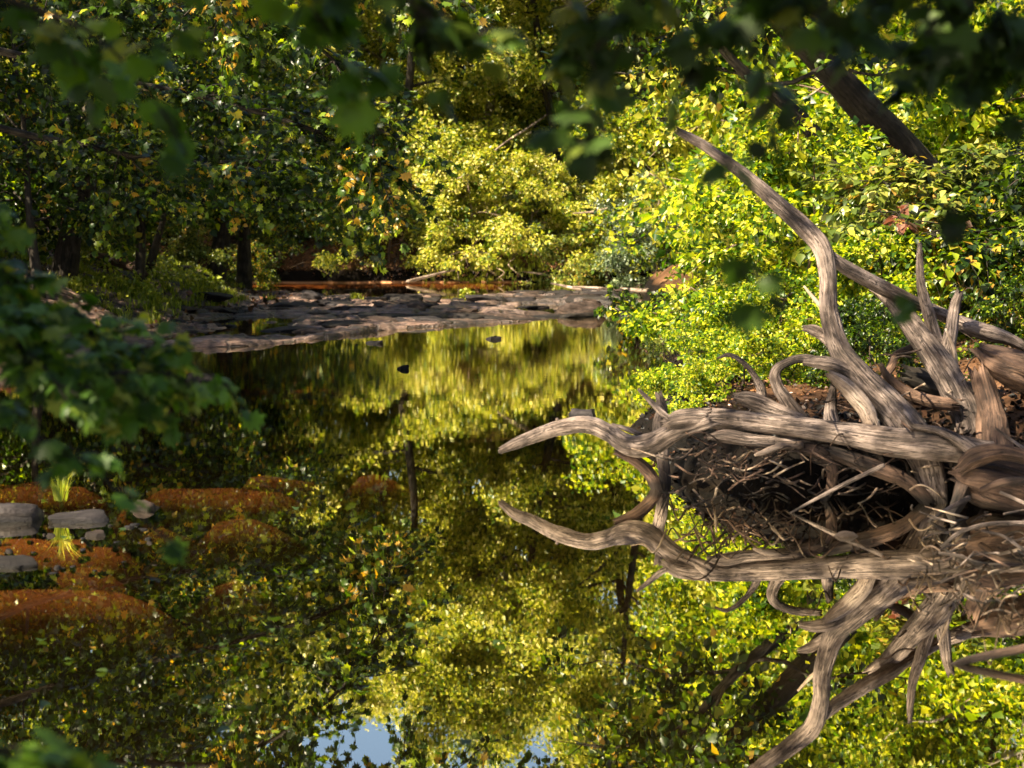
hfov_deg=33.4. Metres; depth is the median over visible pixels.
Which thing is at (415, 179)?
bush
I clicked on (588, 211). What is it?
dead branch
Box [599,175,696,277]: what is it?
bush
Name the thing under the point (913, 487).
driftwood stick
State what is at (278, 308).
stone slab
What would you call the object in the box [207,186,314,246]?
bush
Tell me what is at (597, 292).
stone slab
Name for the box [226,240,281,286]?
bush
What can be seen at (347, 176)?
maple tree
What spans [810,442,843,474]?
driftwood stick
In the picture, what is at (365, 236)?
bush
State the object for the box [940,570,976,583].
driftwood stick
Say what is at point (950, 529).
driftwood stick
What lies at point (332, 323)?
stone slab
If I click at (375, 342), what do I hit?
rock
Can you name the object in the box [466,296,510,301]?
stone slab
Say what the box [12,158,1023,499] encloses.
ground
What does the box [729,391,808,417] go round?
driftwood stub
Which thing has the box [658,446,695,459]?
driftwood stick
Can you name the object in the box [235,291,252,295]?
stone slab
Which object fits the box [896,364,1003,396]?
log
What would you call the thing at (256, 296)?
stone slab
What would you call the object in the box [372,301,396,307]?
stone slab
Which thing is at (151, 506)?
rock
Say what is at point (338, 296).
stone slab
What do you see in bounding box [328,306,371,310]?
stone slab
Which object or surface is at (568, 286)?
stranded log
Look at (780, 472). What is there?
driftwood stick
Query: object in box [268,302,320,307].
stone slab
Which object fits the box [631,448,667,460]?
driftwood stick
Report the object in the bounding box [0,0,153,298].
tree
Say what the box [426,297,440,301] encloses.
stone slab
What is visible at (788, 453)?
driftwood stick
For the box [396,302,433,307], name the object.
stone slab
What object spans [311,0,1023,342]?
overhanging tree
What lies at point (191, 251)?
bush
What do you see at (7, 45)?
tree
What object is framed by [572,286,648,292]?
stranded log
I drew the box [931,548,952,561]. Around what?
driftwood stick
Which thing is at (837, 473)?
driftwood stick
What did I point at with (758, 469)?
driftwood stick
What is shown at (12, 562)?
rock
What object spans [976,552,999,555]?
driftwood stick
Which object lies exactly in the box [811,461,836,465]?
driftwood stick
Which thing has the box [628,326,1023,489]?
wet litter
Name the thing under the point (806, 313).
bush
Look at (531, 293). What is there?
stone slab
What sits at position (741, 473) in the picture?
driftwood stick
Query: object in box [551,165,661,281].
bush
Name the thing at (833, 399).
driftwood stick
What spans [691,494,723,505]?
driftwood stick
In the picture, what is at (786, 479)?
driftwood stick
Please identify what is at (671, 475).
driftwood stick
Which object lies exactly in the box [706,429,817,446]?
driftwood branch
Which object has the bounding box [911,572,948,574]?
driftwood stick
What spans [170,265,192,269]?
stone slab
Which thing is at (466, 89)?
tree
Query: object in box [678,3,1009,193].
bush
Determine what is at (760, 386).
driftwood root
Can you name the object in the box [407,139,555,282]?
bush
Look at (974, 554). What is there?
driftwood stick
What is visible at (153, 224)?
tree
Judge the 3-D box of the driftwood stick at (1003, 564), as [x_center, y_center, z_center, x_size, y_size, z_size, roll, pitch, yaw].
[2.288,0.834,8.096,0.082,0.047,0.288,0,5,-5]
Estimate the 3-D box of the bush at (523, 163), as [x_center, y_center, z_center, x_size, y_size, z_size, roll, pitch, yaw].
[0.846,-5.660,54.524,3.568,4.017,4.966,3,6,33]
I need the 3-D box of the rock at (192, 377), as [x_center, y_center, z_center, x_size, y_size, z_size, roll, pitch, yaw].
[-3.272,-0.004,18.630,0.507,0.258,0.434,3,6,34]
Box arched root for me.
[769,354,813,416]
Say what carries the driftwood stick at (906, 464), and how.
attached to the dead tree at (894, 407)
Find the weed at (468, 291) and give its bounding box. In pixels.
[458,288,474,300]
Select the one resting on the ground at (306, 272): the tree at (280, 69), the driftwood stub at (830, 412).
the tree at (280, 69)
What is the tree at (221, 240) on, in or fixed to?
on the ground at (306, 272)
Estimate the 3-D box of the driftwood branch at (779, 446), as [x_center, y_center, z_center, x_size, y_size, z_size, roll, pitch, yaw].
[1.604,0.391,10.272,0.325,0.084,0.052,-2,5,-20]
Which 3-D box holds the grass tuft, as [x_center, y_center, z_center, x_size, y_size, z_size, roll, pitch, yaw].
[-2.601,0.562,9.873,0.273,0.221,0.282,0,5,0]
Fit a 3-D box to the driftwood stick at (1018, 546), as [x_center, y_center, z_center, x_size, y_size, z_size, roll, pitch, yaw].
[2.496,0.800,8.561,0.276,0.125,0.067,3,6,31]
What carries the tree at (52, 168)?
on the ground at (306, 272)
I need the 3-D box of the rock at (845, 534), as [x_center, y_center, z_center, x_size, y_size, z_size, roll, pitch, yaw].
[1.775,0.815,9.109,0.154,0.065,0.050,0,5,0]
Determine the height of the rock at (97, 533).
0.100 m
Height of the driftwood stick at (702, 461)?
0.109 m
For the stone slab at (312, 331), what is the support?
on the rock shelf
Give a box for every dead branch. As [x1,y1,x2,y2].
[495,114,546,149]
[573,207,606,213]
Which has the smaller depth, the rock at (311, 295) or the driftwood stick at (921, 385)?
the driftwood stick at (921, 385)
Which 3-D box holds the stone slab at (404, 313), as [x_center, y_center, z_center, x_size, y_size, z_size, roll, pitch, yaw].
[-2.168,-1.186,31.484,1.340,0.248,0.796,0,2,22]
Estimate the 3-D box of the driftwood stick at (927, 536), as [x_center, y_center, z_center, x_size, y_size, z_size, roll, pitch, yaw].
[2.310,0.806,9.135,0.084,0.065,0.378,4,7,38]
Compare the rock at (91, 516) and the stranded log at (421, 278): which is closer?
the rock at (91, 516)
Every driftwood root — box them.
[717,353,766,411]
[787,443,837,500]
[880,344,913,377]
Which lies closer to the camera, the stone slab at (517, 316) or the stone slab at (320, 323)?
the stone slab at (320, 323)
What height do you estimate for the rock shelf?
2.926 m
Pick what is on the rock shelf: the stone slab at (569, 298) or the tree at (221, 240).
the stone slab at (569, 298)
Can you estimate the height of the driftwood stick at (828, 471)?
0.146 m
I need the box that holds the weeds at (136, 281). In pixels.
[13,226,224,306]
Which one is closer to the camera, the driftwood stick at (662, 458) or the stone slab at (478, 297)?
the driftwood stick at (662, 458)
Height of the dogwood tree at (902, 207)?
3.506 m
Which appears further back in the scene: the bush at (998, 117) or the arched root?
the bush at (998, 117)
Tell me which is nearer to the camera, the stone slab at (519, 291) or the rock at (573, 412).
the rock at (573, 412)
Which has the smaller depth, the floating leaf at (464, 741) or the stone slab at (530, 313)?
the floating leaf at (464, 741)
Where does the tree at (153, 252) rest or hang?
on the ground at (306, 272)
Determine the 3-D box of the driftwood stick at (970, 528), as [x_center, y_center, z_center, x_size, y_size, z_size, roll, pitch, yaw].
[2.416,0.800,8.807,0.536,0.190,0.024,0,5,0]
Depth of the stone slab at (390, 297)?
35.56 m
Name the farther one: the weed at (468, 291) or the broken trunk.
the weed at (468, 291)
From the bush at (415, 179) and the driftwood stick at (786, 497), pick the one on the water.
the driftwood stick at (786, 497)
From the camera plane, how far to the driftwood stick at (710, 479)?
10.11 m
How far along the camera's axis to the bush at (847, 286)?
14.75 m
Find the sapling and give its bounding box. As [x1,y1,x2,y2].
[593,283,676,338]
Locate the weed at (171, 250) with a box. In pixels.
[164,245,178,263]
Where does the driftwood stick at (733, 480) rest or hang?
on the water
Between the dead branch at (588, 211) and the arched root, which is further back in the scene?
the dead branch at (588, 211)
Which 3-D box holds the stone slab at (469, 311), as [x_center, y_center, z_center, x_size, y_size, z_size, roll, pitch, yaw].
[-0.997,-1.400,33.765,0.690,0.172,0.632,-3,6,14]
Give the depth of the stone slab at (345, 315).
30.11 m
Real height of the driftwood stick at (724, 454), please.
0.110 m
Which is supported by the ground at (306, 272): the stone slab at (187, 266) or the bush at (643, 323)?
the bush at (643, 323)
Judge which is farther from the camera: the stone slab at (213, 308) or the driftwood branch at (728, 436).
the stone slab at (213, 308)
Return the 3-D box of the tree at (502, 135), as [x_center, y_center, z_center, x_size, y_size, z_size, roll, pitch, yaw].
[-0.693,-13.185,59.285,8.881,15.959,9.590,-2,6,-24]
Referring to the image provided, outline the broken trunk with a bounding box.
[869,242,976,437]
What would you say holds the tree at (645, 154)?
on the ground at (306, 272)
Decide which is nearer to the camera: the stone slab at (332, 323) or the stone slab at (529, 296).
the stone slab at (332, 323)
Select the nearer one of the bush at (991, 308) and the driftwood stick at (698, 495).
the driftwood stick at (698, 495)
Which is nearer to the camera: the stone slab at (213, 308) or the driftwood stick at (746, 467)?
the driftwood stick at (746, 467)
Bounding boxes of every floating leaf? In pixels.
[40,700,50,706]
[97,668,107,672]
[216,725,231,732]
[348,723,359,728]
[458,739,471,744]
[493,639,505,644]
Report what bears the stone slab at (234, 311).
on the rock shelf
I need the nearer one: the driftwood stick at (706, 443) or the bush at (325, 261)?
the driftwood stick at (706, 443)
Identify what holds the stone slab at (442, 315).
on the rock shelf
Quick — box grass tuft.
[41,461,74,501]
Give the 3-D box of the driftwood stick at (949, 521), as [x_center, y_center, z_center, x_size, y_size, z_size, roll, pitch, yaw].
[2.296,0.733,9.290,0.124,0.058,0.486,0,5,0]
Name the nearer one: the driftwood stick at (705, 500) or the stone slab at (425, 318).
the driftwood stick at (705, 500)
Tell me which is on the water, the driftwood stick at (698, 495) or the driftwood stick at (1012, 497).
the driftwood stick at (698, 495)
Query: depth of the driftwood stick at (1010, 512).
9.53 m
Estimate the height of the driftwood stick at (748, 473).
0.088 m
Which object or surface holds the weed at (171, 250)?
on the rock shelf
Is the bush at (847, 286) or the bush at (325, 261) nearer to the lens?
the bush at (847, 286)
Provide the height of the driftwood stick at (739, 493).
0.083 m
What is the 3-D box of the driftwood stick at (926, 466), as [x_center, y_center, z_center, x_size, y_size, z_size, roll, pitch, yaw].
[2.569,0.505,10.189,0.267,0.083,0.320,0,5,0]
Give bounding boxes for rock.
[0,503,43,522]
[0,555,37,569]
[48,509,108,523]
[85,530,105,536]
[134,499,159,510]
[184,373,230,381]
[301,290,321,299]
[366,340,382,343]
[397,365,408,369]
[486,336,501,339]
[553,301,601,314]
[568,408,595,416]
[834,531,857,536]
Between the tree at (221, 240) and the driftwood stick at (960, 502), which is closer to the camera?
the driftwood stick at (960, 502)
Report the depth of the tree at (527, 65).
56.26 m
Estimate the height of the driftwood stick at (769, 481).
0.095 m
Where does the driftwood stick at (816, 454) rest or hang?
on the driftwood stick at (837, 473)
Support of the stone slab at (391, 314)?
on the rock shelf
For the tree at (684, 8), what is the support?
on the ground at (306, 272)
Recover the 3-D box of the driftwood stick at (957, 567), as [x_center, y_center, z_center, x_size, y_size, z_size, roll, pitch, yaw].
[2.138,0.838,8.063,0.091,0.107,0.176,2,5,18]
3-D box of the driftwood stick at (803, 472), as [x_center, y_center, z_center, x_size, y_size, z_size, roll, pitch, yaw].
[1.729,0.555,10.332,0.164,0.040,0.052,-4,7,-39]
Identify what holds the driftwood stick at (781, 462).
on the driftwood stick
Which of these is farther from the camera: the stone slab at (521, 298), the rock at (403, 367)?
the stone slab at (521, 298)
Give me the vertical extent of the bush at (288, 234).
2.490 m
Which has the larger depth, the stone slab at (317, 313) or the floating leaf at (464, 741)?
the stone slab at (317, 313)
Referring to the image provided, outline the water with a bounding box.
[0,281,1023,767]
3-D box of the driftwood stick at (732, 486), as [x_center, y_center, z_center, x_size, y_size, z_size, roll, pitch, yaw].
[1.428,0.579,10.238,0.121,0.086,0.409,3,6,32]
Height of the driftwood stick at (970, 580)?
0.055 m
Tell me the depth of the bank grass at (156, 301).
31.20 m
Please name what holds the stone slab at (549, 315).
on the rock shelf
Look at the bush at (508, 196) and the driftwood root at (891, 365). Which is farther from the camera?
the bush at (508, 196)
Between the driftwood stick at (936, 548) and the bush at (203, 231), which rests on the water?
the driftwood stick at (936, 548)
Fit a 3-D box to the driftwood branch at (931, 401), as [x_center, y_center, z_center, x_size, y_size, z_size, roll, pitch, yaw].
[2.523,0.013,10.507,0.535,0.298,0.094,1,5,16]
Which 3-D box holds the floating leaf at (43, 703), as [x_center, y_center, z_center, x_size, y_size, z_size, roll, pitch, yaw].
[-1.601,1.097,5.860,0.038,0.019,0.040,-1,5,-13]
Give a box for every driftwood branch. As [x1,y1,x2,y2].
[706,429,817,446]
[754,441,803,456]
[823,444,935,503]
[825,370,879,425]
[878,362,963,410]
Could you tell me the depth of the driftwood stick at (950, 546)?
8.74 m
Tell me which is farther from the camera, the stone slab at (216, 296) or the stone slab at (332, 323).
the stone slab at (216, 296)
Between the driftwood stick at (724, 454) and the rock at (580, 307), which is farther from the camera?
the rock at (580, 307)
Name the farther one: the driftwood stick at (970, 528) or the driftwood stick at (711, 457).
the driftwood stick at (711, 457)
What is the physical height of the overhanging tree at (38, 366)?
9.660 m
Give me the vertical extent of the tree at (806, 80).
15.154 m
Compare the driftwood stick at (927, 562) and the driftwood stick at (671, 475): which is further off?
the driftwood stick at (671, 475)
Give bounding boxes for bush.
[80,216,159,268]
[111,206,232,268]
[161,206,235,248]
[165,213,298,258]
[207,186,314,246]
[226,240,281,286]
[249,199,318,275]
[265,176,359,240]
[275,153,401,247]
[311,183,457,281]
[389,122,490,241]
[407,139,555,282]
[474,148,592,262]
[498,167,596,248]
[511,221,625,283]
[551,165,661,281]
[591,161,679,287]
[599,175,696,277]
[609,0,880,254]
[611,171,873,350]
[621,0,1023,286]
[632,295,770,386]
[639,276,771,361]
[654,104,946,352]
[654,264,858,398]
[663,96,982,310]
[666,319,812,413]
[670,107,835,294]
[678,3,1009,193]
[788,225,985,365]
[796,293,970,388]
[869,63,1023,296]
[870,155,1023,343]
[949,263,1023,360]
[982,103,1023,243]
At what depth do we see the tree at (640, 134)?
43.28 m
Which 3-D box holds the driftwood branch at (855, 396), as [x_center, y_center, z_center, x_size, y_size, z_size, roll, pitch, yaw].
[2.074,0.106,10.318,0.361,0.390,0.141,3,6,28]
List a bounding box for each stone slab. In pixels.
[168,319,222,326]
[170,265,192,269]
[181,305,199,310]
[198,292,233,302]
[199,306,231,312]
[218,309,248,314]
[222,324,236,326]
[232,307,264,309]
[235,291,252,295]
[249,295,262,298]
[260,326,305,331]
[266,307,289,309]
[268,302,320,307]
[292,328,314,332]
[301,329,326,333]
[305,311,330,314]
[310,319,359,325]
[311,300,353,306]
[322,320,364,327]
[325,295,349,297]
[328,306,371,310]
[336,314,376,318]
[359,316,398,321]
[364,297,380,299]
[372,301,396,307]
[374,313,425,315]
[377,313,405,315]
[378,315,405,317]
[380,294,422,300]
[394,318,409,321]
[395,300,426,310]
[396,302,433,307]
[397,316,445,320]
[415,293,442,296]
[422,313,447,318]
[423,298,441,302]
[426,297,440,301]
[445,309,477,313]
[448,313,484,318]
[465,295,503,301]
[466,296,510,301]
[477,313,494,314]
[482,315,510,319]
[493,313,538,319]
[504,297,535,300]
[515,290,545,292]
[517,295,542,296]
[523,292,538,294]
[524,310,552,316]
[525,306,544,307]
[533,314,558,316]
[539,289,572,294]
[545,293,573,298]
[559,312,597,317]
[565,294,601,302]
[583,291,615,294]
[597,287,629,291]
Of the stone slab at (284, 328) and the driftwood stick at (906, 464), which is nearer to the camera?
the driftwood stick at (906, 464)
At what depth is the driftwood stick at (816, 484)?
10.44 m
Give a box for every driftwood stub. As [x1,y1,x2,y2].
[652,391,670,483]
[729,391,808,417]
[823,383,840,421]
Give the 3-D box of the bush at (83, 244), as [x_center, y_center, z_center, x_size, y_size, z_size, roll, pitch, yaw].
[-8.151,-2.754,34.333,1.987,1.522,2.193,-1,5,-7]
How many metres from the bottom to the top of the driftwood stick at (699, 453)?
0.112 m
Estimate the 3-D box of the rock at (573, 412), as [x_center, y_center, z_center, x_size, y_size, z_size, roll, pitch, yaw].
[0.613,0.316,15.009,0.305,0.204,0.236,2,5,17]
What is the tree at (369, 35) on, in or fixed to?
on the ground at (306, 272)
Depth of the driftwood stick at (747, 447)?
10.36 m
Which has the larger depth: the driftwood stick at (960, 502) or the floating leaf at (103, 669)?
the driftwood stick at (960, 502)
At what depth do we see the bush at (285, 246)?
52.69 m
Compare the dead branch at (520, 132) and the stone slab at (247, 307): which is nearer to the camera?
the stone slab at (247, 307)
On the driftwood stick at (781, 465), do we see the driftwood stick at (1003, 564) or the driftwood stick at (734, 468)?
the driftwood stick at (734, 468)
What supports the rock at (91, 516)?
in the water
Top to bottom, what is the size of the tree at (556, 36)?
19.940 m
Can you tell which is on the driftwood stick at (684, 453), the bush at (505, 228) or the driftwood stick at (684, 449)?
the driftwood stick at (684, 449)
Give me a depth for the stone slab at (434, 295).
41.99 m
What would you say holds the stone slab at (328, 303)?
on the rock shelf
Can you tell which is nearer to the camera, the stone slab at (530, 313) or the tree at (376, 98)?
the stone slab at (530, 313)
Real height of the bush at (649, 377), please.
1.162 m
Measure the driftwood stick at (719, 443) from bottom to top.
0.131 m
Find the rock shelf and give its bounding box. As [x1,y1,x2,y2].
[1,242,639,355]
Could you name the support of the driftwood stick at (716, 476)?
on the driftwood stick at (734, 457)
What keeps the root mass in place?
on the ground at (306, 272)
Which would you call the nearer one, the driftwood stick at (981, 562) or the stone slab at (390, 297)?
the driftwood stick at (981, 562)
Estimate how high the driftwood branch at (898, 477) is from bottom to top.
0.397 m
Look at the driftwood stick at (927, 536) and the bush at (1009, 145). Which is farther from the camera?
the bush at (1009, 145)
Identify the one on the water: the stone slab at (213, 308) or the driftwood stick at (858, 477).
the driftwood stick at (858, 477)
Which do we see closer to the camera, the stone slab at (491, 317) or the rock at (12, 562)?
the rock at (12, 562)
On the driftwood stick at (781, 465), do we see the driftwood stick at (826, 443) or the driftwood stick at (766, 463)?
the driftwood stick at (766, 463)
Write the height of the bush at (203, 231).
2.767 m
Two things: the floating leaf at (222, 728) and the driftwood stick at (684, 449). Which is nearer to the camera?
the floating leaf at (222, 728)
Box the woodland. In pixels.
[1,0,856,190]
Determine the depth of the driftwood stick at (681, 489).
10.26 m
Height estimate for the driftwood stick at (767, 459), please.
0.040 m
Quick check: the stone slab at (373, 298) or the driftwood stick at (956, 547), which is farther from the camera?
the stone slab at (373, 298)
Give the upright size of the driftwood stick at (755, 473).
0.137 m
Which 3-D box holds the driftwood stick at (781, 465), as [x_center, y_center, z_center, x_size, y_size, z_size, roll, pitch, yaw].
[1.543,0.465,10.360,0.254,0.117,0.316,3,6,31]
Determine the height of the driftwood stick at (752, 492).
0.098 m
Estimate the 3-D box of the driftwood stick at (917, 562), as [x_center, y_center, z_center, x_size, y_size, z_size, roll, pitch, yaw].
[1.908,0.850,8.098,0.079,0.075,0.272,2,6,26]
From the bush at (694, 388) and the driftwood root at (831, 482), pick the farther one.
the bush at (694, 388)
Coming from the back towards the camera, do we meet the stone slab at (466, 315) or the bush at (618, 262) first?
the bush at (618, 262)
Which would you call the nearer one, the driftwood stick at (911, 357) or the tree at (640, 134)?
the driftwood stick at (911, 357)
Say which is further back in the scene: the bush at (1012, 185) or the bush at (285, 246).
the bush at (285, 246)
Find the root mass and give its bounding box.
[909,342,1023,514]
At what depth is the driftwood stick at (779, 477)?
10.27 m
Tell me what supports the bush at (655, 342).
on the ground at (306, 272)
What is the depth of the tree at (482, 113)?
63.96 m
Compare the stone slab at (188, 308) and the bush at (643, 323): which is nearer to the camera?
the bush at (643, 323)
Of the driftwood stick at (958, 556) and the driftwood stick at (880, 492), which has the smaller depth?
the driftwood stick at (958, 556)
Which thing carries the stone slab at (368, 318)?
on the rock shelf
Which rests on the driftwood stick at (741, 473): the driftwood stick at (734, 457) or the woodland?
the driftwood stick at (734, 457)
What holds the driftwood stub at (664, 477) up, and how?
in the water
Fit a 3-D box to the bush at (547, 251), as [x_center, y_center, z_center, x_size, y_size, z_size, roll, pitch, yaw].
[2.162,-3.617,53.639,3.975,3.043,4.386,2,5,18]
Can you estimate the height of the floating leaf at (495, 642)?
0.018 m
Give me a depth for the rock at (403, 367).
20.04 m
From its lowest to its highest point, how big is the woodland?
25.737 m
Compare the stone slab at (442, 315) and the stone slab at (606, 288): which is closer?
the stone slab at (442, 315)
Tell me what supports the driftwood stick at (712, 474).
on the driftwood stick at (716, 476)
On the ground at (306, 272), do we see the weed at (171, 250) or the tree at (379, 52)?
the tree at (379, 52)
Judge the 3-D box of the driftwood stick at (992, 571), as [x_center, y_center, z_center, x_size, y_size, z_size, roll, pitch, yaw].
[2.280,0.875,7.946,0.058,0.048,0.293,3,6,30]
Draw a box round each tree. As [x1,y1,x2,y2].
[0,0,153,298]
[0,0,289,281]
[0,0,404,767]
[0,0,525,275]
[0,27,20,184]
[0,27,84,212]
[12,0,246,253]
[18,3,316,288]
[53,3,309,270]
[76,6,400,284]
[96,16,363,289]
[194,49,316,177]
[256,0,448,176]
[264,0,559,233]
[291,1,468,186]
[293,3,386,146]
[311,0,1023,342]
[375,0,596,218]
[418,0,601,187]
[445,0,675,214]
[463,0,712,233]
[502,0,700,193]
[539,0,951,320]
[559,0,892,276]
[639,1,857,175]
[675,127,1023,503]
[715,15,901,122]
[767,23,1023,299]
[784,127,1023,327]
[858,0,1023,151]
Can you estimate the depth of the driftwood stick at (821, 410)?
10.78 m
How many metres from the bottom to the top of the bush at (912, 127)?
3.469 m
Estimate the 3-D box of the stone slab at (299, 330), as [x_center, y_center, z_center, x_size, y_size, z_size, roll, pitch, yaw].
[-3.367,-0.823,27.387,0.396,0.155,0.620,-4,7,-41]
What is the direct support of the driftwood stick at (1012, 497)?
on the root mass
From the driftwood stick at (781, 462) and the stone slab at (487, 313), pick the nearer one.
the driftwood stick at (781, 462)
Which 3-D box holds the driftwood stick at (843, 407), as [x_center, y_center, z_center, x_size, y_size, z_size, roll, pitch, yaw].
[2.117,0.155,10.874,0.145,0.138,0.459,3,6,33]
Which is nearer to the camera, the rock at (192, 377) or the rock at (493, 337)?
the rock at (192, 377)
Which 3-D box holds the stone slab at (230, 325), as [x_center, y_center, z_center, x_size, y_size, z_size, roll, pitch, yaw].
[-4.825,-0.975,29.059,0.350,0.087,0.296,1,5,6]
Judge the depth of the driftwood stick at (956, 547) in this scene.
8.53 m
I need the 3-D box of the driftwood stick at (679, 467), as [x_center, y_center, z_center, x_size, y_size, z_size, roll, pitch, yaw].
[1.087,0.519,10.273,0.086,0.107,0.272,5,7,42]
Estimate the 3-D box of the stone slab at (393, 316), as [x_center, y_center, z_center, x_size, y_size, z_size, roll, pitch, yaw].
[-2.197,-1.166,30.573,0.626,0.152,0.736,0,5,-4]
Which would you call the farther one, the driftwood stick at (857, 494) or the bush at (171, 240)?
the bush at (171, 240)
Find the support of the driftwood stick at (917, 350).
on the dead tree at (894, 407)
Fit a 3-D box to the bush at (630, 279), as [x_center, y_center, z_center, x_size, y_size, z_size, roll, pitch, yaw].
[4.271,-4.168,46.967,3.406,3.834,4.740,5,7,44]
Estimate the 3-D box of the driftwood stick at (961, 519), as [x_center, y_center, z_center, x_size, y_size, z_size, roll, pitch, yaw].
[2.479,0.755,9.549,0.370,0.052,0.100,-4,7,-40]
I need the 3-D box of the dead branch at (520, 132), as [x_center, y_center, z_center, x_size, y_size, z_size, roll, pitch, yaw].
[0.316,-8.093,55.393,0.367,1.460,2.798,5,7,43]
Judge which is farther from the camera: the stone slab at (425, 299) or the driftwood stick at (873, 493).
the stone slab at (425, 299)
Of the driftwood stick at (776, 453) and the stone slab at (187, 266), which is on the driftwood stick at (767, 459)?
the driftwood stick at (776, 453)
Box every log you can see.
[88,251,147,277]
[405,268,460,283]
[498,388,994,489]
[523,271,570,281]
[550,282,581,290]
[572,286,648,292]
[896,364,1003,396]
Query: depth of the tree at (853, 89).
20.64 m
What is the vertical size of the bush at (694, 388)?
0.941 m
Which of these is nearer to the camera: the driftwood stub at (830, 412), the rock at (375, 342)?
the driftwood stub at (830, 412)
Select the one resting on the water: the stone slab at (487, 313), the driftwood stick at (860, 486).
the driftwood stick at (860, 486)
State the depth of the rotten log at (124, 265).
32.61 m
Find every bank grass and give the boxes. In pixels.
[0,235,370,324]
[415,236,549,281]
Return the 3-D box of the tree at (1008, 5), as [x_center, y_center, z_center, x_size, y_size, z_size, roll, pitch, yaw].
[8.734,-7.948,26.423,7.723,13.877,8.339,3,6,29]
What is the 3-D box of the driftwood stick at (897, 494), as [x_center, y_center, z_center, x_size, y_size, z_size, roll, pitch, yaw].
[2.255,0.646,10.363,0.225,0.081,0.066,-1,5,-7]
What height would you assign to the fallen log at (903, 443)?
0.894 m
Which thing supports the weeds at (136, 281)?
on the ground at (306, 272)
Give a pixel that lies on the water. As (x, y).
(616, 605)
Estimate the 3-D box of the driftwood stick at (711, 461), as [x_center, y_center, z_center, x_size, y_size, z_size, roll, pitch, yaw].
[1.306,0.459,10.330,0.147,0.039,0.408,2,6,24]
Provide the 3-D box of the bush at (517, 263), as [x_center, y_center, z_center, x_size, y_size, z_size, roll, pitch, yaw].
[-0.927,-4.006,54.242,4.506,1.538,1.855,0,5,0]
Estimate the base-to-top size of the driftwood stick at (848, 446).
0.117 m
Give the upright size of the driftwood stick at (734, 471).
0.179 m
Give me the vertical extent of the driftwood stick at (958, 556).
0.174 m
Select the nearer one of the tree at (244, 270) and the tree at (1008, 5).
the tree at (1008, 5)
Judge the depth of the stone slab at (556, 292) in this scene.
42.10 m
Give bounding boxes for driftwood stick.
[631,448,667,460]
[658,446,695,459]
[658,486,686,493]
[663,470,679,477]
[673,444,698,450]
[674,463,700,475]
[682,442,713,455]
[684,432,723,448]
[685,432,711,445]
[689,478,712,483]
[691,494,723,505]
[692,489,724,504]
[693,466,718,480]
[694,443,726,456]
[697,456,735,475]
[697,487,717,501]
[698,458,739,470]
[700,450,715,460]
[702,472,735,482]
[705,447,739,463]
[705,459,743,476]
[707,457,737,463]
[711,447,738,475]
[714,477,746,489]
[715,453,731,466]
[716,454,728,465]
[720,452,750,466]
[720,460,746,481]
[727,478,754,490]
[728,464,747,481]
[729,453,763,478]
[729,461,763,471]
[732,456,769,471]
[736,448,762,460]
[738,489,762,495]
[743,484,762,495]
[744,445,770,458]
[744,455,784,469]
[747,450,787,467]
[747,472,790,484]
[758,460,783,474]
[762,492,789,499]
[763,451,804,461]
[765,479,806,498]
[771,446,804,460]
[773,461,804,477]
[773,472,799,483]
[774,442,796,456]
[783,477,804,489]
[785,451,808,460]
[787,471,804,478]
[789,463,884,512]
[807,476,821,490]
[808,488,845,495]
[809,450,841,465]
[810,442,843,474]
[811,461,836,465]
[812,398,835,402]
[815,475,847,495]
[819,391,840,412]
[821,400,856,412]
[821,468,839,483]
[830,433,849,448]
[833,467,862,476]
[834,482,865,495]
[838,488,882,495]
[859,487,877,503]
[867,485,899,495]
[875,486,899,494]
[879,349,920,354]
[892,459,908,469]
[893,355,912,358]
[902,383,925,395]
[907,559,927,565]
[909,484,943,498]
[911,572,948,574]
[913,556,932,565]
[919,465,953,470]
[919,511,956,523]
[919,545,941,552]
[922,532,948,538]
[925,506,967,518]
[927,495,970,521]
[928,517,968,521]
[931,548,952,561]
[935,544,965,552]
[938,552,982,565]
[940,521,1023,546]
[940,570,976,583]
[944,391,974,413]
[945,542,967,556]
[949,528,979,530]
[954,551,974,568]
[960,554,1004,564]
[961,578,981,583]
[965,551,994,559]
[972,513,991,522]
[975,551,1009,567]
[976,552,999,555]
[981,530,1023,551]
[988,569,1012,573]
[996,428,1023,448]
[999,491,1023,504]
[1003,509,1023,514]
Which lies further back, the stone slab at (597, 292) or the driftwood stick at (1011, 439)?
the stone slab at (597, 292)
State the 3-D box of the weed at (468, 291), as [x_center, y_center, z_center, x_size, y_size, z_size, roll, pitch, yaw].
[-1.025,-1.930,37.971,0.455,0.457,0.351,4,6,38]
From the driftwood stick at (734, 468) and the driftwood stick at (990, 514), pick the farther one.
the driftwood stick at (734, 468)
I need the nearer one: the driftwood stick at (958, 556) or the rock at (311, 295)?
the driftwood stick at (958, 556)

